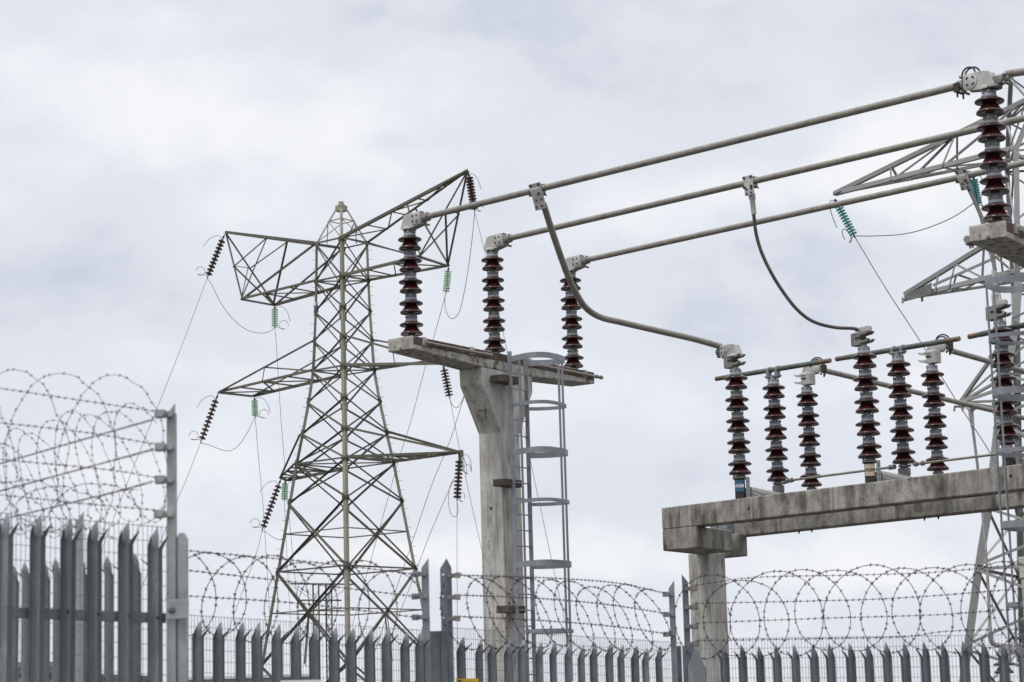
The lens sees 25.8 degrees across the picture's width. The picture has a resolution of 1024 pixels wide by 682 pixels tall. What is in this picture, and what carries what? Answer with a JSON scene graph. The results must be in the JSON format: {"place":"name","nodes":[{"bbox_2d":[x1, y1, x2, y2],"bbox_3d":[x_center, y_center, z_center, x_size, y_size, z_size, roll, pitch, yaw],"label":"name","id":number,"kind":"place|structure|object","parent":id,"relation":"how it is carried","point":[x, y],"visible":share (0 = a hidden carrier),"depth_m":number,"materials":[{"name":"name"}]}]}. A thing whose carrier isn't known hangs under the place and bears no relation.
{"place":"outdoors","nodes":[
{"label":"outdoors","id":0,"kind":"place"},
{"bbox_2d":[18,662,52,681],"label":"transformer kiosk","id":1,"kind":"object","parent":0,"point":[51,666],"depth_m":59.68,"materials":[{"name":"grey"}]},
{"bbox_2d":[189,674,308,681],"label":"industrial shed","id":2,"kind":"structure","parent":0,"point":[248,678],"depth_m":207.76,"materials":[{"name":"metal"}]},
{"bbox_2d":[0,0,1023,681],"label":"sky","id":3,"kind":"structure","parent":0,"point":[135,134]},
{"bbox_2d":[762,377,788,484],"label":"post insulator","id":4,"kind":"object","parent":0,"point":[773,387],"visible":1,"depth_m":31.75,"materials":[{"name":"ceramic"}]},
{"bbox_2d":[715,358,831,380],"bbox_3d":[3.716,0.445,31.984,2.060,0.184,0.106,-11,-13,43],"label":"switch arm","id":5,"kind":"object","parent":4,"relation":"attached to","point":[776,370],"visible":0.94,"depth_m":31.88},
{"bbox_2d":[794,357,826,489],"bbox_3d":[4.403,1.204,32.757,0.481,1.946,0.344,-2,-10,0],"label":"post insulator","id":6,"kind":"object","parent":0,"point":[809,435],"visible":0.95,"depth_m":32.67,"materials":[{"name":"ceramic"}]},
{"bbox_2d":[820,368,1023,419],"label":"busbar","id":7,"kind":"object","parent":6,"relation":"attached to","point":[911,391],"visible":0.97,"depth_m":35.57,"materials":[{"name":"metal"}]},
{"bbox_2d":[965,402,1000,647],"bbox_3d":[7.665,2.962,36.491,0.210,4.097,1.258,-2,-10,3],"label":"dropper tube","id":8,"kind":"object","parent":7,"relation":"hanging from","point":[972,425],"visible":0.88,"depth_m":36.32,"materials":[{"name":"metal"}]},
{"bbox_2d":[886,353,915,467],"bbox_3d":[5.208,0.923,29.998,0.327,1.536,0.327,-2,-10,0],"label":"post insulator","id":9,"kind":"object","parent":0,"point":[899,393],"visible":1,"depth_m":29.92,"materials":[{"name":"ceramic"}]},
{"bbox_2d":[835,336,960,360],"bbox_3d":[5.178,0.117,30.154,0.106,0.135,2.029,8,-13,-44],"label":"switch arm","id":10,"kind":"object","parent":9,"relation":"attached to","point":[900,349],"visible":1,"depth_m":30.03},
{"bbox_3d":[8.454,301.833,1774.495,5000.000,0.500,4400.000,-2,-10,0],"label":"ground","id":11,"kind":"structure","parent":0,"visible":0},
{"bbox_2d":[12,511,146,681],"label":"palisade fence","id":12,"kind":"object","parent":11,"relation":"on","point":[79,664],"visible":0.34,"depth_m":12.71,"materials":[{"name":"metal"}]},
{"bbox_2d":[0,402,165,539],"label":"razor wire coil","id":13,"kind":"object","parent":12,"relation":"attached to","point":[37,443],"visible":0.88,"depth_m":12.43,"materials":[{"name":"grey metal"}]},
{"bbox_2d":[0,479,142,541],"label":"razor wire coil","id":14,"kind":"object","parent":13,"relation":"attached to","point":[75,486],"visible":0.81,"depth_m":11.72,"materials":[{"name":"grey metal"}]},
{"bbox_2d":[0,448,153,491],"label":"barbed wire","id":15,"kind":"object","parent":13,"relation":"attached to","point":[107,461],"visible":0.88,"depth_m":12.47,"materials":[{"name":"grey metal"}]},
{"bbox_2d":[0,419,153,463],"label":"barbed wire","id":16,"kind":"object","parent":13,"relation":"attached to","point":[90,437],"visible":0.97,"depth_m":12.42,"materials":[{"name":"grey metal"}]},
{"bbox_2d":[0,480,153,520],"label":"barbed wire","id":17,"kind":"object","parent":13,"relation":"attached to","point":[27,513],"visible":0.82,"depth_m":12.43,"materials":[{"name":"grey metal"}]},
{"bbox_2d":[2,513,166,681],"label":"fence","id":18,"kind":"object","parent":11,"relation":"on","point":[104,596],"visible":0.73,"depth_m":11.43,"materials":[{"name":"metal"}]},
{"bbox_2d":[0,404,188,681],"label":"palisade fence","id":19,"kind":"object","parent":11,"relation":"on","point":[67,614],"visible":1,"depth_m":11.14,"materials":[{"name":"metal"}]},
{"bbox_2d":[0,422,152,444],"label":"barbed wire","id":20,"kind":"object","parent":19,"relation":"attached to","point":[56,428],"visible":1,"depth_m":11.20,"materials":[{"name":"grey metal"}]},
{"bbox_2d":[0,494,154,510],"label":"barbed wire","id":21,"kind":"object","parent":19,"relation":"attached to","point":[36,498],"visible":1,"depth_m":11.13,"materials":[{"name":"grey metal"}]},
{"bbox_2d":[0,459,155,478],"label":"barbed wire","id":22,"kind":"object","parent":19,"relation":"attached to","point":[65,465],"visible":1,"depth_m":11.17,"materials":[{"name":"grey metal"}]},
{"bbox_2d":[1,388,155,411],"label":"barbed wire","id":23,"kind":"object","parent":19,"relation":"attached to","point":[58,397],"visible":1,"depth_m":11.21,"materials":[{"name":"grey metal"}]},
{"bbox_2d":[0,368,166,529],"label":"razor wire coil","id":24,"kind":"object","parent":19,"relation":"attached to","point":[62,434],"visible":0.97,"depth_m":11.21,"materials":[{"name":"grey metal"}]},
{"bbox_2d":[192,558,441,681],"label":"palisade fence","id":25,"kind":"object","parent":11,"relation":"on","point":[428,656],"visible":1,"depth_m":15.65,"materials":[{"name":"metal"}]},
{"bbox_2d":[165,551,422,646],"bbox_3d":[-1.450,1.807,15.579,2.362,0.631,0.129,8,-13,-44],"label":"razor wire coil","id":26,"kind":"object","parent":25,"relation":"attached to","point":[276,587],"visible":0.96,"depth_m":15.53,"materials":[{"name":"grey metal"}]},
{"bbox_2d":[281,680,321,681],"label":"sign board","id":27,"kind":"object","parent":25,"relation":"attached to","point":[301,680],"visible":1,"depth_m":15.20,"materials":[{"name":"white metal"}]},
{"bbox_2d":[188,549,416,575],"bbox_3d":[-1.430,1.550,15.627,0.050,0.125,2.094,-11,-13,43],"label":"barbed wire","id":28,"kind":"object","parent":25,"relation":"attached to","point":[310,561],"visible":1,"depth_m":15.60,"materials":[{"name":"grey metal"}]},
{"bbox_2d":[188,569,417,597],"bbox_3d":[-1.422,1.695,15.602,0.051,0.156,2.100,-11,-13,44],"label":"barbed wire","id":29,"kind":"object","parent":25,"relation":"attached to","point":[235,575],"visible":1,"depth_m":15.52,"materials":[{"name":"grey metal"}]},
{"bbox_2d":[190,594,418,617],"bbox_3d":[-1.419,1.852,15.576,0.051,0.139,2.098,-11,-13,44],"label":"barbed wire","id":30,"kind":"object","parent":25,"relation":"attached to","point":[241,599],"visible":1,"depth_m":15.57,"materials":[{"name":"grey metal"}]},
{"bbox_2d":[189,614,421,681],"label":"fence","id":31,"kind":"object","parent":25,"relation":"attached to","point":[300,622],"visible":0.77,"depth_m":15.83,"materials":[{"name":"metal"}]},
{"bbox_2d":[284,578,352,679],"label":"lattice gantry","id":32,"kind":"object","parent":11,"relation":"on","point":[313,599],"visible":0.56,"depth_m":173.93,"materials":[{"name":"metal"}]},
{"bbox_2d":[218,169,469,681],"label":"lattice pylon","id":33,"kind":"object","parent":11,"relation":"on","point":[343,311],"visible":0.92,"depth_m":130.78,"materials":[{"name":"metal"}]},
{"bbox_2d":[189,394,218,442],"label":"insulator string","id":34,"kind":"object","parent":33,"relation":"hanging from","point":[209,417],"visible":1,"depth_m":136.54,"materials":[{"name":"brown ceramic"}]},
{"bbox_2d":[141,443,200,587],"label":"conductor wire","id":35,"kind":"object","parent":34,"relation":"hanging from","point":[177,500],"visible":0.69,"depth_m":129.95,"materials":[{"name":"grey metal"}]},
{"bbox_2d":[196,234,224,277],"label":"insulator string","id":36,"kind":"object","parent":33,"relation":"hanging from","point":[217,252],"visible":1,"depth_m":139.07,"materials":[{"name":"brown ceramic"}]},
{"bbox_2d":[102,279,206,549],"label":"conductor wire","id":37,"kind":"object","parent":36,"relation":"hanging from","point":[156,409],"visible":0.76,"depth_m":131.00,"materials":[{"name":"grey metal"}]},
{"bbox_2d":[207,278,274,332],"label":"jumper wire","id":38,"kind":"object","parent":36,"relation":"hanging from","point":[230,316],"visible":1,"depth_m":138.50,"materials":[{"name":"grey metal"}]},
{"bbox_2d":[251,397,269,418],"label":"insulator string","id":39,"kind":"object","parent":33,"relation":"hanging from","point":[254,403],"visible":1,"depth_m":138.50,"materials":[{"name":"green glass"}]},
{"bbox_2d":[202,417,254,450],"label":"jumper wire","id":40,"kind":"object","parent":39,"relation":"hanging from","point":[238,445],"visible":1,"depth_m":137.22,"materials":[{"name":"grey metal"}]},
{"bbox_2d":[255,418,269,612],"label":"conductor wire","id":41,"kind":"object","parent":39,"relation":"hanging from","point":[263,511],"visible":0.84,"depth_m":155.39,"materials":[{"name":"grey metal"}]},
{"bbox_2d":[250,479,280,530],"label":"insulator string","id":42,"kind":"object","parent":33,"relation":"hanging from","point":[269,510],"visible":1,"depth_m":136.67,"materials":[{"name":"brown ceramic"}]},
{"bbox_2d":[211,531,261,680],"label":"conductor wire","id":43,"kind":"object","parent":42,"relation":"hanging from","point":[242,591],"visible":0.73,"depth_m":129.97,"materials":[{"name":"grey metal"}]},
{"bbox_2d":[271,306,289,329],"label":"insulator string","id":44,"kind":"object","parent":33,"relation":"hanging from","point":[274,312],"visible":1,"depth_m":138.67,"materials":[{"name":"green glass"}]},
{"bbox_2d":[275,332,301,645],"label":"conductor wire","id":45,"kind":"object","parent":44,"relation":"hanging from","point":[284,464],"visible":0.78,"depth_m":153.49,"materials":[{"name":"grey metal"}]},
{"bbox_2d":[281,481,288,500],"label":"insulator string","id":46,"kind":"object","parent":33,"relation":"hanging from","point":[284,494],"visible":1,"depth_m":138.26,"materials":[{"name":"green glass"}]},
{"bbox_2d":[284,502,291,638],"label":"conductor wire","id":47,"kind":"object","parent":46,"relation":"hanging from","point":[287,567],"visible":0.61,"depth_m":154.13,"materials":[{"name":"grey metal"}]},
{"bbox_2d":[440,366,452,398],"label":"insulator string","id":48,"kind":"object","parent":33,"relation":"hanging from","point":[446,382],"visible":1,"depth_m":124.27,"materials":[{"name":"brown ceramic"}]},
{"bbox_2d":[450,401,481,549],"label":"conductor wire","id":49,"kind":"object","parent":48,"relation":"hanging from","point":[465,477],"visible":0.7,"depth_m":118.52,"materials":[{"name":"grey metal"}]},
{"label":"jumper wire","id":50,"kind":"object","parent":48,"relation":"hanging from","visible":0},
{"bbox_2d":[375,397,463,649],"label":"conductor wire","id":51,"kind":"object","parent":50,"relation":"hanging from","point":[420,517],"visible":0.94,"depth_m":125.58,"materials":[{"name":"grey metal"}]},
{"bbox_2d":[443,267,451,293],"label":"insulator string","id":52,"kind":"object","parent":33,"relation":"hanging from","point":[447,279],"visible":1,"depth_m":128.48,"materials":[{"name":"green glass"}]},
{"bbox_2d":[352,294,445,624],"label":"conductor wire","id":53,"kind":"object","parent":52,"relation":"hanging from","point":[401,450],"visible":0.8,"depth_m":140.79,"materials":[{"name":"grey metal"}]},
{"bbox_2d":[453,454,466,501],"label":"insulator string","id":54,"kind":"object","parent":33,"relation":"hanging from","point":[458,477],"visible":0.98,"depth_m":127.01,"materials":[{"name":"brown ceramic"}]},
{"bbox_2d":[396,478,454,621],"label":"conductor wire","id":55,"kind":"object","parent":54,"relation":"attached to","point":[425,545],"visible":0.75,"depth_m":130.29,"materials":[{"name":"grey metal"}]},
{"bbox_2d":[448,479,457,516],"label":"jumper wire","id":56,"kind":"object","parent":54,"relation":"hanging from","point":[448,501],"visible":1,"depth_m":126.72,"materials":[{"name":"metal"}]},
{"bbox_2d":[457,604,457,647],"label":"conductor wire","id":57,"kind":"object","parent":54,"relation":"hanging from","point":[457,625],"visible":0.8,"depth_m":125.50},
{"bbox_2d":[458,454,471,473],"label":"insulator string","id":58,"kind":"object","parent":33,"relation":"hanging from","point":[462,459],"visible":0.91,"depth_m":127.81,"materials":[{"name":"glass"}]},
{"bbox_2d":[465,172,482,211],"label":"insulator string","id":59,"kind":"object","parent":33,"relation":"hanging from","point":[471,193],"visible":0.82,"depth_m":126.45,"materials":[{"name":"brown ceramic"}]},
{"bbox_2d":[445,212,474,318],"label":"jumper wire","id":60,"kind":"object","parent":59,"relation":"hanging from","point":[467,273],"visible":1,"depth_m":126.53,"materials":[{"name":"grey metal"}]},
{"bbox_2d":[475,214,569,642],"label":"conductor wire","id":61,"kind":"object","parent":59,"relation":"hanging from","point":[531,465],"visible":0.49,"depth_m":116.67,"materials":[{"name":"grey metal"}]},
{"bbox_2d":[388,336,603,681],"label":"concrete gantry","id":62,"kind":"object","parent":11,"relation":"on","point":[487,400],"visible":0.84,"depth_m":31.60,"materials":[{"name":"concrete"}]},
{"bbox_2d":[398,211,430,336],"bbox_3d":[-1.311,-0.895,30.516,0.534,1.730,0.327,-10,-13,42],"label":"post insulator","id":63,"kind":"object","parent":62,"relation":"on","point":[409,239],"visible":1,"depth_m":30.51,"materials":[{"name":"ceramic"}]},
{"bbox_2d":[426,83,952,218],"bbox_3d":[1.903,-2.260,27.626,8.540,0.084,0.084,-11,-13,43],"label":"busbar","id":64,"kind":"object","parent":63,"relation":"attached to","point":[751,136],"visible":1,"depth_m":27.14,"materials":[{"name":"metal"}]},
{"bbox_2d":[529,182,722,348],"bbox_3d":[1.466,-0.939,30.264,0.607,1.850,3.594,-11,-13,43],"label":"dropper tube","id":65,"kind":"object","parent":64,"relation":"attached to","point":[537,194],"visible":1,"depth_m":29.79,"materials":[{"name":"metal"}]},
{"bbox_2d":[481,233,512,352],"bbox_3d":[-0.193,-0.669,32.034,0.534,1.730,0.327,-11,-13,43],"label":"post insulator","id":66,"kind":"object","parent":62,"relation":"on","point":[492,266],"visible":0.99,"depth_m":32.02,"materials":[{"name":"ceramic"}]},
{"bbox_2d":[508,115,1023,240],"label":"busbar","id":67,"kind":"object","parent":66,"relation":"attached to","point":[835,162],"visible":0.91,"depth_m":28.71,"materials":[{"name":"metal"}]},
{"bbox_2d":[742,175,858,330],"bbox_3d":[3.767,-1.113,29.293,1.760,1.959,0.290,4,-11,-31],"label":"dropper cable","id":68,"kind":"object","parent":67,"relation":"hanging from","point":[749,186],"visible":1,"depth_m":29.11,"materials":[{"name":"metal"}]},
{"bbox_2d":[490,351,573,681],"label":"caged ladder","id":69,"kind":"object","parent":62,"relation":"attached to","point":[509,380],"visible":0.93,"depth_m":31.32,"materials":[{"name":"metal"}]},
{"bbox_2d":[560,255,589,368],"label":"post insulator","id":70,"kind":"object","parent":62,"relation":"on","point":[571,318],"visible":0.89,"depth_m":33.67,"materials":[{"name":"ceramic"}]},
{"bbox_2d":[586,160,1023,261],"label":"busbar","id":71,"kind":"object","parent":70,"relation":"attached to","point":[903,189],"visible":0.94,"depth_m":30.84,"materials":[{"name":"metal"}]},
{"bbox_2d":[955,169,997,285],"bbox_3d":[5.958,-1.368,28.436,0.220,1.862,1.131,0,-10,-10],"label":"dropper cable","id":72,"kind":"object","parent":71,"relation":"hanging from","point":[964,181],"visible":0.81,"depth_m":28.88,"materials":[{"name":"metal"}]},
{"bbox_2d":[440,558,681,681],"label":"palisade fence","id":73,"kind":"object","parent":11,"relation":"on","point":[447,575],"visible":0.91,"depth_m":17.51,"materials":[{"name":"metal"}]},
{"bbox_2d":[456,678,478,681],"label":"warning sign","id":74,"kind":"object","parent":73,"relation":"attached to","point":[468,680],"visible":1,"depth_m":16.68,"materials":[{"name":"yellow metal"}]},
{"bbox_2d":[439,573,671,653],"bbox_3d":[0.385,2.170,17.702,0.248,0.617,3.091,-9,-12,36],"label":"razor wire coil","id":75,"kind":"object","parent":73,"relation":"attached to","point":[578,618],"visible":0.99,"depth_m":17.72,"materials":[{"name":"grey metal"}]},
{"bbox_2d":[454,615,665,634],"bbox_3d":[0.416,2.253,17.734,0.065,0.113,2.875,-9,-12,36],"label":"barbed wire","id":76,"kind":"object","parent":73,"relation":"attached to","point":[465,616],"visible":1,"depth_m":17.76,"materials":[{"name":"grey metal"}]},
{"bbox_2d":[455,593,667,614],"bbox_3d":[0.421,2.089,17.762,0.067,0.109,2.882,-9,-12,36],"label":"barbed wire","id":77,"kind":"object","parent":73,"relation":"attached to","point":[619,606],"visible":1,"depth_m":17.74,"materials":[{"name":"grey metal"}]},
{"bbox_2d":[460,574,668,593],"bbox_3d":[0.422,1.927,17.788,0.066,0.107,2.884,-9,-12,36],"label":"barbed wire","id":78,"kind":"object","parent":73,"relation":"attached to","point":[507,576],"visible":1,"depth_m":17.76,"materials":[{"name":"grey metal"}]},
{"bbox_2d":[453,627,682,681],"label":"fence","id":79,"kind":"object","parent":73,"relation":"attached to","point":[559,663],"visible":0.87,"depth_m":18.00,"materials":[{"name":"metal"}]},
{"bbox_2d":[662,464,1023,681],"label":"concrete gantry","id":80,"kind":"object","parent":11,"relation":"on","point":[733,524],"visible":1,"depth_m":30.75,"materials":[{"name":"concrete"}]},
{"bbox_2d":[715,344,779,498],"bbox_3d":[3.305,1.170,31.281,0.657,2.159,1.312,-5,-10,20],"label":"post insulator","id":81,"kind":"object","parent":80,"relation":"on","point":[730,354],"visible":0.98,"depth_m":30.77,"materials":[{"name":"ceramic"}]},
{"bbox_2d":[851,325,910,482],"bbox_3d":[4.925,0.895,29.649,0.530,2.068,1.316,-6,-11,24],"label":"post insulator","id":82,"kind":"object","parent":80,"relation":"on","point":[866,401],"visible":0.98,"depth_m":29.18,"materials":[{"name":"ceramic"}]},
{"bbox_2d":[772,451,1023,492],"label":"linkage rod","id":83,"kind":"object","parent":82,"relation":"attached to","point":[903,470],"visible":0.84,"depth_m":29.82,"materials":[{"name":"metal"}]},
{"bbox_2d":[918,334,953,473],"bbox_3d":[5.915,0.871,31.038,0.481,1.946,0.344,-2,-10,0],"label":"post insulator","id":84,"kind":"object","parent":80,"relation":"on","point":[932,374],"visible":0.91,"depth_m":30.95,"materials":[{"name":"ceramic"}]},
{"bbox_2d":[948,349,1023,373],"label":"busbar","id":85,"kind":"object","parent":84,"relation":"attached to","point":[978,358],"visible":0.57,"depth_m":32.09,"materials":[{"name":"metal"}]},
{"bbox_2d":[985,270,1023,465],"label":"post insulator","id":86,"kind":"object","parent":80,"relation":"on","point":[1009,409],"visible":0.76,"depth_m":27.49,"materials":[{"name":"ceramic"}]},
{"bbox_2d":[967,322,1023,338],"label":"switch arm","id":87,"kind":"object","parent":86,"relation":"attached to","point":[984,333],"visible":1,"depth_m":28.12},
{"bbox_2d":[682,575,1023,681],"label":"palisade fence","id":88,"kind":"object","parent":11,"relation":"on","point":[694,669],"visible":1,"depth_m":16.79,"materials":[{"name":"metal"}]},
{"bbox_2d":[673,560,1023,659],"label":"razor wire coil","id":89,"kind":"object","parent":88,"relation":"attached to","point":[919,610],"visible":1,"depth_m":16.73,"materials":[{"name":"grey metal"}]},
{"bbox_2d":[693,587,1023,604],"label":"barbed wire","id":90,"kind":"object","parent":88,"relation":"attached to","point":[833,600],"visible":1,"depth_m":16.83,"materials":[{"name":"grey metal"}]},
{"bbox_2d":[695,628,1023,641],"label":"barbed wire","id":91,"kind":"object","parent":88,"relation":"attached to","point":[815,638],"visible":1,"depth_m":16.78,"materials":[{"name":"grey metal"}]},
{"bbox_2d":[696,562,1023,585],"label":"barbed wire","id":92,"kind":"object","parent":88,"relation":"attached to","point":[819,575],"visible":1,"depth_m":16.93,"materials":[{"name":"grey metal"}]},
{"bbox_2d":[697,607,1023,623],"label":"barbed wire","id":93,"kind":"object","parent":88,"relation":"attached to","point":[875,616],"visible":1,"depth_m":16.81,"materials":[{"name":"grey metal"}]},
{"bbox_2d":[698,633,1023,681],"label":"fence","id":94,"kind":"object","parent":88,"relation":"attached to","point":[883,646],"visible":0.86,"depth_m":16.96,"materials":[{"name":"metal"}]},
{"bbox_2d":[832,77,1023,681],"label":"lattice pylon","id":95,"kind":"object","parent":11,"relation":"on","point":[922,289],"visible":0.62,"depth_m":78.56,"materials":[{"name":"grey metal"}]},
{"bbox_2d":[830,199,856,242],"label":"insulator string","id":96,"kind":"object","parent":95,"relation":"hanging from","point":[845,218],"visible":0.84,"depth_m":82.77,"materials":[{"name":"teal glass"}]},
{"bbox_2d":[855,237,996,463],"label":"conductor wire","id":97,"kind":"object","parent":96,"relation":"hanging from","point":[924,348],"visible":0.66,"depth_m":79.18,"materials":[{"name":"grey metal"}]},
{"bbox_2d":[971,176,988,205],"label":"insulator string","id":98,"kind":"object","parent":95,"relation":"hanging from","point":[975,189],"visible":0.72,"depth_m":79.85,"materials":[{"name":"teal glass"}]},
{"bbox_2d":[875,203,972,235],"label":"jumper wire","id":99,"kind":"object","parent":98,"relation":"hanging from","point":[927,227],"visible":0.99,"depth_m":81.14,"materials":[{"name":"grey metal"}]},
{"bbox_2d":[963,221,1023,267],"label":"concrete gantry","id":100,"kind":"object","parent":11,"relation":"on","point":[1004,239],"visible":1,"depth_m":24.30,"materials":[{"name":"concrete"}]},
{"bbox_2d":[953,66,1011,222],"bbox_3d":[5.186,-2.155,24.460,0.658,1.836,0.327,-11,-13,43],"label":"post insulator","id":101,"kind":"object","parent":100,"relation":"on","point":[988,84],"visible":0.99,"depth_m":24.36,"materials":[{"name":"ceramic"}]},
{"bbox_2d":[1005,68,1023,76],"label":"busbar","id":102,"kind":"object","parent":101,"relation":"attached to","point":[1015,72],"visible":1,"depth_m":24.34,"materials":[{"name":"metal"}]},
{"bbox_2d":[985,274,1023,661],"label":"caged ladder","id":103,"kind":"object","parent":100,"relation":"attached to","point":[1000,393],"visible":0.95,"depth_m":26.50,"materials":[{"name":"metal"}]},
{"bbox_2d":[994,636,1021,681],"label":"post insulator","id":104,"kind":"object","parent":11,"relation":"on","point":[1012,647],"visible":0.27,"depth_m":35.48,"materials":[{"name":"metal"}]},
{"bbox_2d":[1018,557,1023,613],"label":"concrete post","id":105,"kind":"object","parent":11,"relation":"on","point":[1021,568],"visible":1,"depth_m":24.88,"materials":[{"name":"grey concrete"}]}
]}

